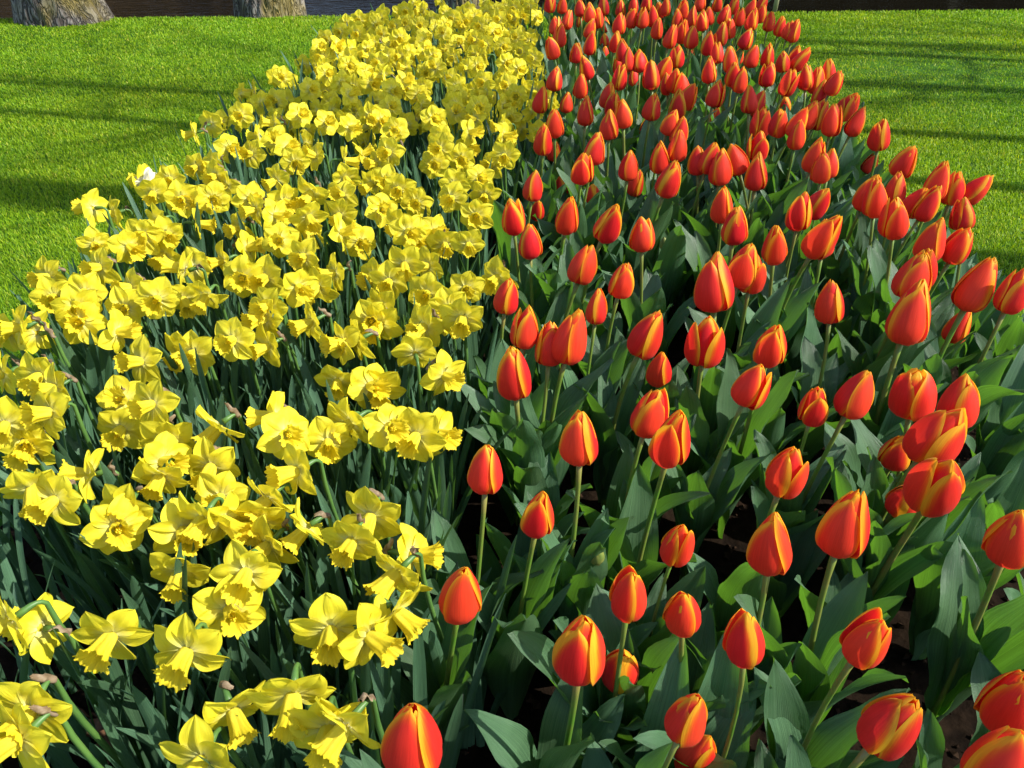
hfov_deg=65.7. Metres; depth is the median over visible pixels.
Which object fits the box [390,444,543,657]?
tulip
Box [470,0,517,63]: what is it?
daffodil
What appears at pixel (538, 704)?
soil crumbs
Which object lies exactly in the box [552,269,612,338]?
leafy tulip
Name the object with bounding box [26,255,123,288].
daffodil
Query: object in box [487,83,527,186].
daffodil
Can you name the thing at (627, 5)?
tulip
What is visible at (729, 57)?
tulip
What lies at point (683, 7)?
tulip
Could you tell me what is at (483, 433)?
tulip
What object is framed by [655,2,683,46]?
tulip
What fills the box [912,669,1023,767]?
tulip
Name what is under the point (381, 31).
daffodil
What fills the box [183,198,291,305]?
daffodil
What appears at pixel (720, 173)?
tulip
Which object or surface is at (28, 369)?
daffodil
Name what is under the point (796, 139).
tulip
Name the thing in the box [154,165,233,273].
daffodil
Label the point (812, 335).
leafy tulip
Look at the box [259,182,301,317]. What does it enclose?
daffodil
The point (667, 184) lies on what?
tulip
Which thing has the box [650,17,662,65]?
tulip
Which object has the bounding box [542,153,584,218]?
tulip
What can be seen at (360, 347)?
daffodil
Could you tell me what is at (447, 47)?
daffodil
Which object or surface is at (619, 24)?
tulip
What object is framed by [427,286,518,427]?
daffodil
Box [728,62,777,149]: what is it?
tulip
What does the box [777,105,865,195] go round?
tulip
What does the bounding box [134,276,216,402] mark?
daffodil
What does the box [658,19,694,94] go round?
tulip
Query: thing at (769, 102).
tulip
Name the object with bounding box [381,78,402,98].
daffodil
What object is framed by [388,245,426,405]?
daffodil
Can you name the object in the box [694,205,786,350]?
tulip
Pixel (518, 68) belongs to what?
daffodil
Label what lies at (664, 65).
tulip
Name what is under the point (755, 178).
tulip
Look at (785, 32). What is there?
tulip
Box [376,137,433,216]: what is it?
daffodil
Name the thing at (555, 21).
tulip
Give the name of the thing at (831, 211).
leafy tulip
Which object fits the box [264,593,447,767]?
daffodil
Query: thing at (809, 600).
leafy tulip
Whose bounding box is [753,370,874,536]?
tulip
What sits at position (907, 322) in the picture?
tulip
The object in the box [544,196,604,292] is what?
tulip
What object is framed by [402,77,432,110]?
daffodil
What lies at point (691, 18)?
tulip
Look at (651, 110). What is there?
tulip
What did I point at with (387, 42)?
daffodil
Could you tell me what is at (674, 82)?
tulip
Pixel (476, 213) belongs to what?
daffodil
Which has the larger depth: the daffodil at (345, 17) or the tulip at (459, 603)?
the daffodil at (345, 17)
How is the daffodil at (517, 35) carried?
on the bed soil
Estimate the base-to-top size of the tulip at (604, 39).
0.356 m
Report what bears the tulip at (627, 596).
on the bed soil
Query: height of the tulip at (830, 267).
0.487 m
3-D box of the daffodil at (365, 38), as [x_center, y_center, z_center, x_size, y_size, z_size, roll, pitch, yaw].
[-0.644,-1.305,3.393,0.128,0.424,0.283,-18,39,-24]
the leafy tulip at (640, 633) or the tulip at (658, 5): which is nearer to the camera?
the leafy tulip at (640, 633)
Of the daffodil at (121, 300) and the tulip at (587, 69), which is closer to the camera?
the daffodil at (121, 300)
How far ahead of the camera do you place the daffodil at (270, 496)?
1.00 m
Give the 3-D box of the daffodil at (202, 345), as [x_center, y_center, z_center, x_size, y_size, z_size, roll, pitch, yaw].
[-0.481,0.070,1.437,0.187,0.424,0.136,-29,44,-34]
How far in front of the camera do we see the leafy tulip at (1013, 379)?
1.51 m
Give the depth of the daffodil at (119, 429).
1.15 m
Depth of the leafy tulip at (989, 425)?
1.46 m
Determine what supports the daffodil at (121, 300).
on the bed soil
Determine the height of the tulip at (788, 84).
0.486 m
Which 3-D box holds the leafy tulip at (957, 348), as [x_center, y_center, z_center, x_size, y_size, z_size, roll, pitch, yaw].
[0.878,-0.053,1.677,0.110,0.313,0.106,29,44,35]
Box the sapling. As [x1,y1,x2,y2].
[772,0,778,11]
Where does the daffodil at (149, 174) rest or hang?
on the bed soil
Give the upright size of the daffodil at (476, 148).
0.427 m
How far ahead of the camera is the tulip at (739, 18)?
3.26 m
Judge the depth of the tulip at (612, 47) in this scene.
3.02 m
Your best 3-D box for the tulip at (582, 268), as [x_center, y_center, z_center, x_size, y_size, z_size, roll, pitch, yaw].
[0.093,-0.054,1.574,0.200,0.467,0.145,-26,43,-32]
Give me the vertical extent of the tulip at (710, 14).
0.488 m
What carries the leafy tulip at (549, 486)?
on the bed soil
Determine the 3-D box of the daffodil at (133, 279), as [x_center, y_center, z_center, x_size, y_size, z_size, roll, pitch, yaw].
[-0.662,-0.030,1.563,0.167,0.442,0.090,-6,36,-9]
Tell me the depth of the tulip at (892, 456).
1.25 m
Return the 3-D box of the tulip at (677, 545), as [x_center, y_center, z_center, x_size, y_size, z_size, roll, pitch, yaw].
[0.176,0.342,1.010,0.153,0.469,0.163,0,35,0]
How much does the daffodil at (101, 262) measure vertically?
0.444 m
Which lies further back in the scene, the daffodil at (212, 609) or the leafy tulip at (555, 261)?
the leafy tulip at (555, 261)
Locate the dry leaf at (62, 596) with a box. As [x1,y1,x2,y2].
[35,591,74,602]
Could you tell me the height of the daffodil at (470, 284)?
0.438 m
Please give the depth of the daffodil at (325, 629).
0.80 m
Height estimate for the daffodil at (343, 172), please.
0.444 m
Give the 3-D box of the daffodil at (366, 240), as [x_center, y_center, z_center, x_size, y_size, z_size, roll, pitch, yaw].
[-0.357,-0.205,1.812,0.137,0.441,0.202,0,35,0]
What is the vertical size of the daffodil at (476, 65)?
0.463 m
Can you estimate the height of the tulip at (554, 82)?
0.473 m
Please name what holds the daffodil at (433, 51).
on the bed soil
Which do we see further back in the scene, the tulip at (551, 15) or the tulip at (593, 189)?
the tulip at (551, 15)
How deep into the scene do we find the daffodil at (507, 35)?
3.20 m
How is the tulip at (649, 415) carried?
on the bed soil
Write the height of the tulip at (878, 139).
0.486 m
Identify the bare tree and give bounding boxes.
[10,0,114,26]
[233,0,307,20]
[436,0,479,13]
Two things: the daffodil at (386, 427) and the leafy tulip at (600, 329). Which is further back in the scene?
the leafy tulip at (600, 329)
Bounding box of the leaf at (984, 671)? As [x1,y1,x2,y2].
[969,648,1001,746]
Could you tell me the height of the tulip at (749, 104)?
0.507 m
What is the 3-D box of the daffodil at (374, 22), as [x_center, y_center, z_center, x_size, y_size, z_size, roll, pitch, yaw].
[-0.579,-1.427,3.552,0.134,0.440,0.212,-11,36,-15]
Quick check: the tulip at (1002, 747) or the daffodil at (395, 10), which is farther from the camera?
the daffodil at (395, 10)
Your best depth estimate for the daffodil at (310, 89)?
2.47 m
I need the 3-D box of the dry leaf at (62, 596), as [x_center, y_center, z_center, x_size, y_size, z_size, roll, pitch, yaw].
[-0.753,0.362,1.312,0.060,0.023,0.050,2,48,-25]
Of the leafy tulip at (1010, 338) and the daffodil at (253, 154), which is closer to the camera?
the leafy tulip at (1010, 338)
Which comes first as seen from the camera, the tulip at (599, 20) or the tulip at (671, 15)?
the tulip at (599, 20)
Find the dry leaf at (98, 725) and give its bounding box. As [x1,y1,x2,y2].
[85,718,103,737]
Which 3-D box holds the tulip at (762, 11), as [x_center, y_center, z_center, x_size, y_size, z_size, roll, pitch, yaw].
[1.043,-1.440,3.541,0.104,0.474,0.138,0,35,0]
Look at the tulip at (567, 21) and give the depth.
3.28 m
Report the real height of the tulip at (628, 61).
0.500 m
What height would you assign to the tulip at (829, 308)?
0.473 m
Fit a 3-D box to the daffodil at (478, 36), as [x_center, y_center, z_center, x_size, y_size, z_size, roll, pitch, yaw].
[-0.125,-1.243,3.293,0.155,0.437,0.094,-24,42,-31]
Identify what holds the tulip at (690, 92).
on the bed soil
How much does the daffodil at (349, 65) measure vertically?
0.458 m
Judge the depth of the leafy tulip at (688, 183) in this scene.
2.29 m
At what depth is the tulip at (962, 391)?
1.11 m
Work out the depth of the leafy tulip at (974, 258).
1.88 m
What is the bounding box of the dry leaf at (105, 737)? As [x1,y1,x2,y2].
[95,730,111,763]
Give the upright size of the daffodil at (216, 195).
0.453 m
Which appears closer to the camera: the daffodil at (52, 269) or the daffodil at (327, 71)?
the daffodil at (52, 269)
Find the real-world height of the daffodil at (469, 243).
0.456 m
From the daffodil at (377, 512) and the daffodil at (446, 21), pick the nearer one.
the daffodil at (377, 512)
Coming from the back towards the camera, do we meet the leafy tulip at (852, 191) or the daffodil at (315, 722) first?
the leafy tulip at (852, 191)
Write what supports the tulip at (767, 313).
on the bed soil
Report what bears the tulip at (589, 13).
on the bed soil
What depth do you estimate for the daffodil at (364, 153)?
2.05 m
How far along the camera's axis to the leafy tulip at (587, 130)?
2.49 m
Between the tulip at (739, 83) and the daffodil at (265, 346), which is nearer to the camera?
the daffodil at (265, 346)
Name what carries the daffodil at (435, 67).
on the bed soil
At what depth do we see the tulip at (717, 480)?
1.23 m
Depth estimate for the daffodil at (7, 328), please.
1.30 m
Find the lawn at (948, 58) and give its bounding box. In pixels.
[0,14,1023,525]
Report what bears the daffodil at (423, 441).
on the bed soil
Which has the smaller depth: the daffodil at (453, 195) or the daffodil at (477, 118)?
the daffodil at (453, 195)
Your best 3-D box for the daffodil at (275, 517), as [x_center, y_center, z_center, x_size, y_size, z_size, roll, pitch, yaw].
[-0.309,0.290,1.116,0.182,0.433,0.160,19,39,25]
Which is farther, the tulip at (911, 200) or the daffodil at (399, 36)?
the daffodil at (399, 36)
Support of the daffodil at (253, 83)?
on the bed soil
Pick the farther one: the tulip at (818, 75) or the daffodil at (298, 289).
the tulip at (818, 75)
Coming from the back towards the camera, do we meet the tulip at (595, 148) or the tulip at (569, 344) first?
the tulip at (595, 148)
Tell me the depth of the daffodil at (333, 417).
1.23 m
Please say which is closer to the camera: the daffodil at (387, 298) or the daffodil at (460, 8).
the daffodil at (387, 298)
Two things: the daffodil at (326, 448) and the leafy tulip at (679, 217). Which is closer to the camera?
the daffodil at (326, 448)
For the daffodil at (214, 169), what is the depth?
1.90 m
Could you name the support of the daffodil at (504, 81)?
on the bed soil
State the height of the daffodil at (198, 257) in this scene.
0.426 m
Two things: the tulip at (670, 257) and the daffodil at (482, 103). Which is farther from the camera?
the daffodil at (482, 103)
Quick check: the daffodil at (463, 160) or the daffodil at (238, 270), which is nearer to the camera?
the daffodil at (238, 270)
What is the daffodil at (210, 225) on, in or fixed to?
on the bed soil
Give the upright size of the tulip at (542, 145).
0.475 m
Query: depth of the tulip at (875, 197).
1.69 m
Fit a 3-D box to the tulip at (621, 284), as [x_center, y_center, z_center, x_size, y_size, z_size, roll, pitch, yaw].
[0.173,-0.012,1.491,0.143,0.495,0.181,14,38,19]
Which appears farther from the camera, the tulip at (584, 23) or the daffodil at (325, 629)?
the tulip at (584, 23)
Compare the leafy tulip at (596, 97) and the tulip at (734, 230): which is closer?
the tulip at (734, 230)
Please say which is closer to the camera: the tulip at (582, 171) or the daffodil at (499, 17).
the tulip at (582, 171)
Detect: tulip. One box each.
[339,703,441,767]
[354,562,496,746]
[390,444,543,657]
[433,534,536,617]
[461,346,587,517]
[463,321,586,521]
[463,615,624,767]
[469,278,551,446]
[477,491,576,719]
[480,305,551,527]
[484,308,613,487]
[485,511,589,586]
[491,170,561,269]
[497,244,596,390]
[502,162,566,256]
[502,198,561,345]
[502,452,592,526]
[502,502,608,631]
[507,223,570,391]
[507,565,646,767]
[509,86,547,200]
[510,123,575,263]
[519,151,536,178]
[520,109,573,188]
[520,223,548,255]
[523,204,621,376]
[527,139,579,171]
[527,409,633,643]
[530,66,561,169]
[530,192,567,269]
[533,132,604,252]
[538,0,568,74]
[539,0,567,52]
[539,5,564,36]
[539,288,627,487]
[541,23,565,91]
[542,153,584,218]
[543,0,569,19]
[544,86,566,121]
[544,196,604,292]
[545,16,569,80]
[545,36,579,109]
[548,616,658,647]
[549,229,614,292]
[550,92,572,164]
[552,257,583,288]
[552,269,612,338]
[556,0,576,58]
[556,0,583,57]
[556,152,610,244]
[556,167,614,255]
[558,31,595,102]
[558,312,622,352]
[559,10,572,73]
[560,73,601,144]
[560,82,614,156]
[562,43,597,126]
[566,388,709,591]
[567,0,573,9]
[568,0,595,63]
[568,0,597,42]
[569,18,595,78]
[571,89,601,127]
[572,95,598,194]
[573,310,662,506]
[578,72,604,101]
[578,124,591,154]
[578,262,633,461]
[579,642,736,767]
[580,55,603,116]
[581,7,603,63]
[582,693,707,767]
[583,216,672,357]
[584,2,615,59]
[585,92,638,166]
[586,55,597,97]
[586,63,638,137]
[586,222,626,295]
[586,584,678,767]
[589,109,649,203]
[590,30,628,100]
[591,111,602,127]
[592,33,629,56]
[593,524,705,673]
[594,150,659,259]
[595,29,604,48]
[596,0,612,68]
[596,47,638,128]
[597,12,625,76]
[597,265,665,338]
[600,0,614,33]
[601,16,633,43]
[601,409,696,624]
[602,46,612,63]
[602,159,680,286]
[605,0,628,46]
[605,169,643,263]
[607,38,637,99]
[608,0,626,37]
[608,0,630,19]
[609,0,618,26]
[613,59,642,87]
[613,99,648,199]
[614,327,672,443]
[615,159,620,190]
[615,413,696,525]
[617,140,684,246]
[618,60,668,154]
[618,108,668,150]
[621,49,647,147]
[622,93,660,176]
[625,8,638,52]
[625,109,687,203]
[627,26,639,47]
[628,0,645,55]
[628,71,658,117]
[628,129,687,231]
[632,5,659,61]
[632,608,815,767]
[633,351,689,465]
[635,56,672,148]
[636,0,651,53]
[636,7,649,57]
[636,68,694,131]
[636,76,660,101]
[639,591,771,714]
[641,116,696,199]
[642,24,689,104]
[643,267,695,385]
[645,364,775,580]
[646,0,671,59]
[646,225,688,318]
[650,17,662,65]
[650,89,710,168]
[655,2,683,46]
[658,0,674,45]
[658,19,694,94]
[659,193,681,220]
[660,8,686,61]
[660,72,714,134]
[660,100,669,109]
[664,0,691,28]
[667,83,697,143]
[667,265,692,321]
[669,0,678,26]
[669,45,702,106]
[669,324,807,538]
[672,30,716,103]
[672,315,748,522]
[673,73,716,176]
[673,95,707,150]
[673,142,719,311]
[673,185,762,313]
[675,0,688,45]
[678,188,712,219]
[679,145,729,304]
[679,172,707,226]
[680,148,761,254]
[681,0,694,11]
[682,79,726,212]
[683,5,703,63]
[684,25,705,85]
[684,128,715,171]
[684,243,757,377]
[685,9,708,91]
[685,365,724,389]
[685,511,801,735]
[686,6,714,52]
[686,446,808,645]
[687,255,790,370]
[689,92,700,127]
[690,56,740,151]
[692,21,746,109]
[693,251,809,458]
[694,0,705,57]
[694,41,742,116]
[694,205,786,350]
[695,102,727,195]
[697,0,721,54]
[697,45,758,122]
[698,176,735,211]
[703,0,719,34]
[704,66,750,148]
[704,175,737,207]
[708,151,785,330]
[712,130,773,255]
[713,0,733,44]
[714,132,735,187]
[717,4,730,63]
[717,365,837,497]
[719,46,746,127]
[720,7,745,67]
[720,7,757,95]
[721,18,743,75]
[721,84,773,185]
[722,48,743,88]
[724,61,760,140]
[726,28,752,90]
[727,144,809,257]
[728,0,755,58]
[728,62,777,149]
[728,105,744,123]
[729,0,745,49]
[729,0,754,41]
[729,107,807,223]
[730,90,765,148]
[734,356,776,387]
[734,489,908,725]
[735,0,767,74]
[735,225,826,369]
[736,106,781,194]
[738,270,800,312]
[739,0,770,32]
[741,4,766,94]
[741,16,785,86]
[747,42,778,102]
[750,11,787,83]
[751,386,845,528]
[751,486,826,617]
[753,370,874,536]
[754,214,842,364]
[754,607,910,767]
[754,693,922,767]
[758,108,802,200]
[760,20,797,84]
[760,87,810,153]
[760,137,845,216]
[761,19,799,86]
[761,219,849,410]
[763,191,814,308]
[766,68,799,157]
[767,82,778,104]
[767,119,809,217]
[767,188,834,274]
[768,45,800,105]
[769,51,798,107]
[769,63,813,157]
[770,98,828,181]
[773,47,810,106]
[775,100,818,187]
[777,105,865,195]
[779,279,850,464]
[783,66,824,151]
[785,79,838,150]
[795,103,873,204]
[795,570,905,628]
[796,151,845,273]
[796,359,855,421]
[797,302,849,411]
[802,148,852,251]
[804,95,854,153]
[805,92,859,151]
[806,70,843,151]
[811,174,881,291]
[811,267,871,345]
[816,130,878,196]
[821,185,842,225]
[822,59,835,80]
[824,422,958,492]
[825,457,917,581]
[826,202,833,214]
[828,333,866,421]
[831,243,849,294]
[832,118,892,215]
[833,195,856,253]
[834,252,931,443]
[837,145,916,249]
[839,101,864,136]
[840,457,964,624]
[841,178,898,346]
[841,185,941,299]
[848,184,855,195]
[850,187,927,266]
[850,368,936,525]
[851,137,868,158]
[851,166,858,182]
[852,248,937,375]
[854,197,948,353]
[855,278,948,482]
[857,160,949,267]
[860,408,971,573]
[862,409,960,479]
[867,170,909,269]
[867,227,972,345]
[867,373,1012,548]
[884,217,953,320]
[899,423,995,481]
[903,256,1013,423]
[904,175,993,246]
[908,491,1023,660]
[909,206,952,235]
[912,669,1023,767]
[923,268,1023,433]
[924,509,1023,722]
[930,259,971,311]
[931,292,991,369]
[935,197,1001,328]
[937,171,965,275]
[940,265,955,280]
[946,225,978,268]
[951,337,968,358]
[958,308,1017,375]
[959,263,1005,357]
[960,725,1023,767]
[961,452,980,483]
[965,400,1023,507]
[973,332,1023,448]
[975,398,1023,454]
[985,458,1023,589]
[986,313,1023,414]
[1004,572,1023,671]
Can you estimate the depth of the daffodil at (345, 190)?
1.77 m
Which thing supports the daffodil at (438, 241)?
on the bed soil
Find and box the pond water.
[0,0,1023,22]
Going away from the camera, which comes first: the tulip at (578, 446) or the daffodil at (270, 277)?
the tulip at (578, 446)
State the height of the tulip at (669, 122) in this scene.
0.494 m
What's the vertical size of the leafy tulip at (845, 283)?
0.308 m
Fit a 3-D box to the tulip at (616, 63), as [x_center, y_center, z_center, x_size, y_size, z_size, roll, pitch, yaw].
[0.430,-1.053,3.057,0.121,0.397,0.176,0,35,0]
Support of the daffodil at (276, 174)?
on the bed soil
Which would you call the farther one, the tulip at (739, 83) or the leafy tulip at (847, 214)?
the tulip at (739, 83)
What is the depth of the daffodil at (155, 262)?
1.61 m
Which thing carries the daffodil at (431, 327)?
on the bed soil
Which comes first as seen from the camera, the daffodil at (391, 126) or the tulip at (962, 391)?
the tulip at (962, 391)
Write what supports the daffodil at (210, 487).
on the bed soil
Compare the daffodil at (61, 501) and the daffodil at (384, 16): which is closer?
the daffodil at (61, 501)
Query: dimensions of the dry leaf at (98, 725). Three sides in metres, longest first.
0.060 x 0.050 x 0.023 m
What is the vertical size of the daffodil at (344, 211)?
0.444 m
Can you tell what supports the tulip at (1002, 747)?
on the bed soil
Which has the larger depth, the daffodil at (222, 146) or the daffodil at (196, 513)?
the daffodil at (222, 146)
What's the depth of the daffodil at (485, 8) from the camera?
3.51 m
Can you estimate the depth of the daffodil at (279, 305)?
1.34 m
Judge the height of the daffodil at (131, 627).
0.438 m
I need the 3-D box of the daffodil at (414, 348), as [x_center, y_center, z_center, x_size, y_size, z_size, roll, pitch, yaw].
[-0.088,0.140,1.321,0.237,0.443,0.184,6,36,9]
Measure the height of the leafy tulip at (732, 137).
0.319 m
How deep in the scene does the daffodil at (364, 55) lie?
2.87 m
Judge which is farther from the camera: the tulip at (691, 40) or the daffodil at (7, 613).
the tulip at (691, 40)
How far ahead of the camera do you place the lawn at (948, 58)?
4.02 m
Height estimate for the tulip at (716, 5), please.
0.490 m
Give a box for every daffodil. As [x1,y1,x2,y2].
[0,305,118,401]
[0,310,106,369]
[0,312,128,482]
[0,377,120,578]
[0,423,115,588]
[0,431,191,624]
[0,458,159,619]
[0,598,182,767]
[0,624,223,767]
[0,647,243,767]
[2,309,95,435]
[2,428,128,506]
[2,592,165,767]
[10,271,119,352]
[13,348,120,460]
[19,384,178,501]
[23,443,184,626]
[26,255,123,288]
[26,334,162,500]
[28,261,121,374]
[33,475,175,645]
[49,300,148,375]
[50,282,102,323]
[57,308,141,465]
[58,423,228,565]
[70,543,203,730]
[71,188,189,276]
[74,225,124,311]
[78,246,185,342]
[78,484,220,681]
[79,408,216,504]
[82,215,193,320]
[86,218,146,320]
[95,375,225,494]
[98,473,198,594]
[101,202,208,331]
[104,276,215,382]
[110,267,214,374]
[113,334,245,479]
[125,348,260,474]
[126,163,209,256]
[134,167,232,278]
[134,177,213,312]
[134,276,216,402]
[136,558,293,767]
[138,456,264,551]
[139,202,249,319]
[139,390,247,543]
[143,208,216,284]
[144,241,221,375]
[144,519,270,683]
[151,478,257,590]
[152,246,223,374]
[152,420,313,570]
[153,284,235,399]
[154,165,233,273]
[154,585,325,767]
[157,322,258,486]
[158,714,290,767]
[160,251,266,425]
[163,133,242,224]
[163,179,236,279]
[170,230,265,333]
[173,329,285,479]
[174,110,223,216]
[175,477,309,637]
[176,173,225,280]
[181,120,262,209]
[183,153,237,220]
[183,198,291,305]
[185,436,283,497]
[186,280,282,398]
[188,525,342,708]
[191,379,325,570]
[192,545,291,722]
[194,180,257,277]
[195,133,248,227]
[202,147,260,257]
[202,459,328,622]
[204,181,267,259]
[206,212,284,356]
[207,139,268,197]
[210,167,296,256]
[213,316,312,474]
[214,254,287,380]
[221,211,288,318]
[228,101,274,192]
[233,221,322,347]
[234,406,321,606]
[238,192,328,271]
[240,299,339,416]
[240,642,445,767]
[241,268,318,413]
[241,447,382,605]
[241,561,395,767]
[242,79,265,94]
[245,254,331,383]
[245,391,391,520]
[248,65,298,117]
[248,125,295,213]
[248,286,332,416]
[248,506,377,686]
[249,294,354,482]
[258,109,323,210]
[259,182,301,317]
[260,163,329,233]
[264,133,299,197]
[264,443,418,589]
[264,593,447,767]
[265,88,287,117]
[269,300,420,477]
[270,145,359,213]
[270,147,330,208]
[274,541,382,751]
[280,485,457,677]
[281,38,328,82]
[282,389,356,590]
[282,560,429,754]
[285,102,321,182]
[286,233,351,360]
[288,76,321,171]
[288,201,345,341]
[289,173,376,305]
[290,523,443,701]
[292,148,366,270]
[293,345,357,489]
[294,362,416,506]
[295,226,366,326]
[298,593,505,767]
[300,214,359,361]
[302,142,370,268]
[305,113,362,179]
[307,110,338,183]
[308,266,371,407]
[310,142,374,269]
[312,35,345,79]
[312,43,345,102]
[313,8,359,60]
[313,46,332,62]
[313,57,327,75]
[313,62,336,101]
[314,203,376,325]
[316,30,332,43]
[316,245,385,346]
[317,335,455,486]
[318,322,424,407]
[319,82,360,169]
[320,90,341,157]
[320,452,432,675]
[322,198,357,277]
[327,387,435,499]
[328,180,399,260]
[328,397,442,540]
[330,22,348,39]
[330,69,351,93]
[334,296,465,409]
[335,46,363,99]
[338,54,382,75]
[340,21,368,46]
[341,486,446,648]
[348,9,380,50]
[348,23,374,70]
[348,299,421,402]
[349,349,481,507]
[350,304,462,397]
[351,190,397,299]
[353,402,420,523]
[355,11,380,23]
[355,244,446,343]
[356,61,373,104]
[357,39,376,59]
[357,170,406,243]
[357,173,416,258]
[358,96,379,140]
[359,47,374,63]
[359,71,380,141]
[359,107,390,204]
[359,257,411,343]
[362,150,417,210]
[363,390,492,578]
[363,490,570,749]
[364,163,398,249]
[366,15,396,30]
[367,288,447,409]
[370,3,393,17]
[370,34,382,52]
[370,51,388,69]
[372,214,454,267]
[372,407,446,578]
[373,25,389,41]
[373,65,414,165]
[373,303,457,407]
[374,8,388,25]
[374,226,432,311]
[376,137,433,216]
[378,94,415,199]
[379,131,456,216]
[380,36,397,51]
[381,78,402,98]
[382,116,424,187]
[384,206,426,276]
[384,208,450,312]
[387,18,401,33]
[387,330,518,526]
[388,27,408,46]
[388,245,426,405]
[392,1,412,19]
[394,45,406,63]
[395,59,445,107]
[395,70,414,117]
[397,1,412,33]
[398,187,449,247]
[398,272,457,393]
[399,14,429,32]
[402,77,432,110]
[402,149,450,216]
[403,48,420,61]
[404,93,446,185]
[404,104,458,214]
[404,303,494,459]
[405,84,436,187]
[406,28,431,47]
[406,229,485,306]
[408,36,434,97]
[410,16,428,36]
[412,91,464,147]
[413,2,429,16]
[415,45,445,99]
[415,61,438,105]
[416,27,432,39]
[416,39,432,96]
[417,137,483,188]
[419,245,477,305]
[422,118,484,202]
[426,57,468,98]
[426,229,489,312]
[427,125,453,191]
[427,131,468,253]
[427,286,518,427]
[434,23,461,92]
[436,15,452,68]
[436,271,500,401]
[438,4,451,18]
[438,168,470,269]
[438,181,494,305]
[439,297,507,463]
[441,68,459,98]
[444,8,464,53]
[444,39,463,58]
[444,74,465,132]
[445,83,466,104]
[445,101,483,177]
[448,34,467,66]
[448,199,507,325]
[449,142,481,173]
[450,122,517,200]
[453,181,528,312]
[455,5,469,13]
[456,20,470,34]
[456,95,491,144]
[459,158,494,265]
[460,12,472,30]
[461,1,474,13]
[464,105,527,234]
[465,55,485,107]
[467,29,489,69]
[469,7,482,17]
[469,88,490,152]
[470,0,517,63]
[471,16,488,68]
[473,70,495,88]
[474,80,533,149]
[475,93,517,164]
[476,44,526,84]
[478,35,526,82]
[480,3,493,62]
[480,140,525,210]
[480,152,543,205]
[481,255,556,393]
[484,52,513,79]
[485,37,512,71]
[486,22,502,64]
[486,120,540,198]
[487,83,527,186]
[490,113,545,198]
[492,3,505,14]
[493,9,506,29]
[493,58,528,108]
[495,106,523,192]
[496,73,526,108]
[505,34,539,49]
[506,0,534,28]
[506,4,531,27]
[509,28,524,43]
[513,8,526,26]
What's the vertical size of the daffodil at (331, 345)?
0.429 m
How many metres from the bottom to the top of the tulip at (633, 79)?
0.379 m
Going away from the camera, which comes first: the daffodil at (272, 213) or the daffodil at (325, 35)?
the daffodil at (272, 213)
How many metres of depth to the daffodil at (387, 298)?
1.43 m
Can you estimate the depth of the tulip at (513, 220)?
1.64 m
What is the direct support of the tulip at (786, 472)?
on the bed soil
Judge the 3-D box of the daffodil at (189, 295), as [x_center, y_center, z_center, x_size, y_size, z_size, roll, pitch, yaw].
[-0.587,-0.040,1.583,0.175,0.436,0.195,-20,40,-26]
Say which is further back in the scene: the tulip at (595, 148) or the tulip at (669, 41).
the tulip at (669, 41)
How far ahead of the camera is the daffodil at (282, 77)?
2.65 m
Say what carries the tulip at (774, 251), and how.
on the bed soil
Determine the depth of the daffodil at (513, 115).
2.38 m
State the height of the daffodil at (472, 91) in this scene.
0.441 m
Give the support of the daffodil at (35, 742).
on the bed soil
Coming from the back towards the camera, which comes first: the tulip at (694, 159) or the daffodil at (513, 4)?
the daffodil at (513, 4)
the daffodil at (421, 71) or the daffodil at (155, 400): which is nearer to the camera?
the daffodil at (155, 400)
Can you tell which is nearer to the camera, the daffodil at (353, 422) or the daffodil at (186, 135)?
the daffodil at (353, 422)
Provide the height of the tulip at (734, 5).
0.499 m
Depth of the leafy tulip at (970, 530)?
1.15 m
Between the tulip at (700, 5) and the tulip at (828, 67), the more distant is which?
the tulip at (700, 5)
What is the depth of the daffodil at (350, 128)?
2.15 m
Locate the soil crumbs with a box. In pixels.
[0,206,1017,767]
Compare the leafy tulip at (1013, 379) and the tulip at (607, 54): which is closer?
the leafy tulip at (1013, 379)
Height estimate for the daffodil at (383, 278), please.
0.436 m
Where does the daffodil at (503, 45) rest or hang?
on the bed soil
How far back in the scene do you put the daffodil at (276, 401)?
1.14 m
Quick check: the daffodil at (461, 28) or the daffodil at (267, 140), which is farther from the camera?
the daffodil at (461, 28)
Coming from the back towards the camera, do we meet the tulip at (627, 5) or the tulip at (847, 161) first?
the tulip at (627, 5)
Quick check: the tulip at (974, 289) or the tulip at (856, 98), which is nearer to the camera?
the tulip at (974, 289)
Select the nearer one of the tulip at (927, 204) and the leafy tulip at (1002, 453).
the leafy tulip at (1002, 453)
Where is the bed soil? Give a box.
[0,47,1023,767]
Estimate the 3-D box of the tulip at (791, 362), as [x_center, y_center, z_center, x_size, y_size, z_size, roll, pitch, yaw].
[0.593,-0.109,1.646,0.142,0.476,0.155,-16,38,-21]
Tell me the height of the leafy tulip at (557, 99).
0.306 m
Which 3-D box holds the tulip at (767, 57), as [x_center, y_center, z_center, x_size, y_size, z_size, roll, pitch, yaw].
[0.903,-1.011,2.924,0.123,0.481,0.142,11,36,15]
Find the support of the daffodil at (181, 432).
on the bed soil
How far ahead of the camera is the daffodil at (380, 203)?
1.77 m
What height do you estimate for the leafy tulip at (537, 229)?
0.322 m
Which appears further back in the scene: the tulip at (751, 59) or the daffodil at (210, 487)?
the tulip at (751, 59)
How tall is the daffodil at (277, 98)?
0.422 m
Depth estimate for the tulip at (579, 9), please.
3.52 m
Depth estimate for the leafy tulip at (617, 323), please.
1.69 m
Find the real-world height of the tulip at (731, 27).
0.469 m

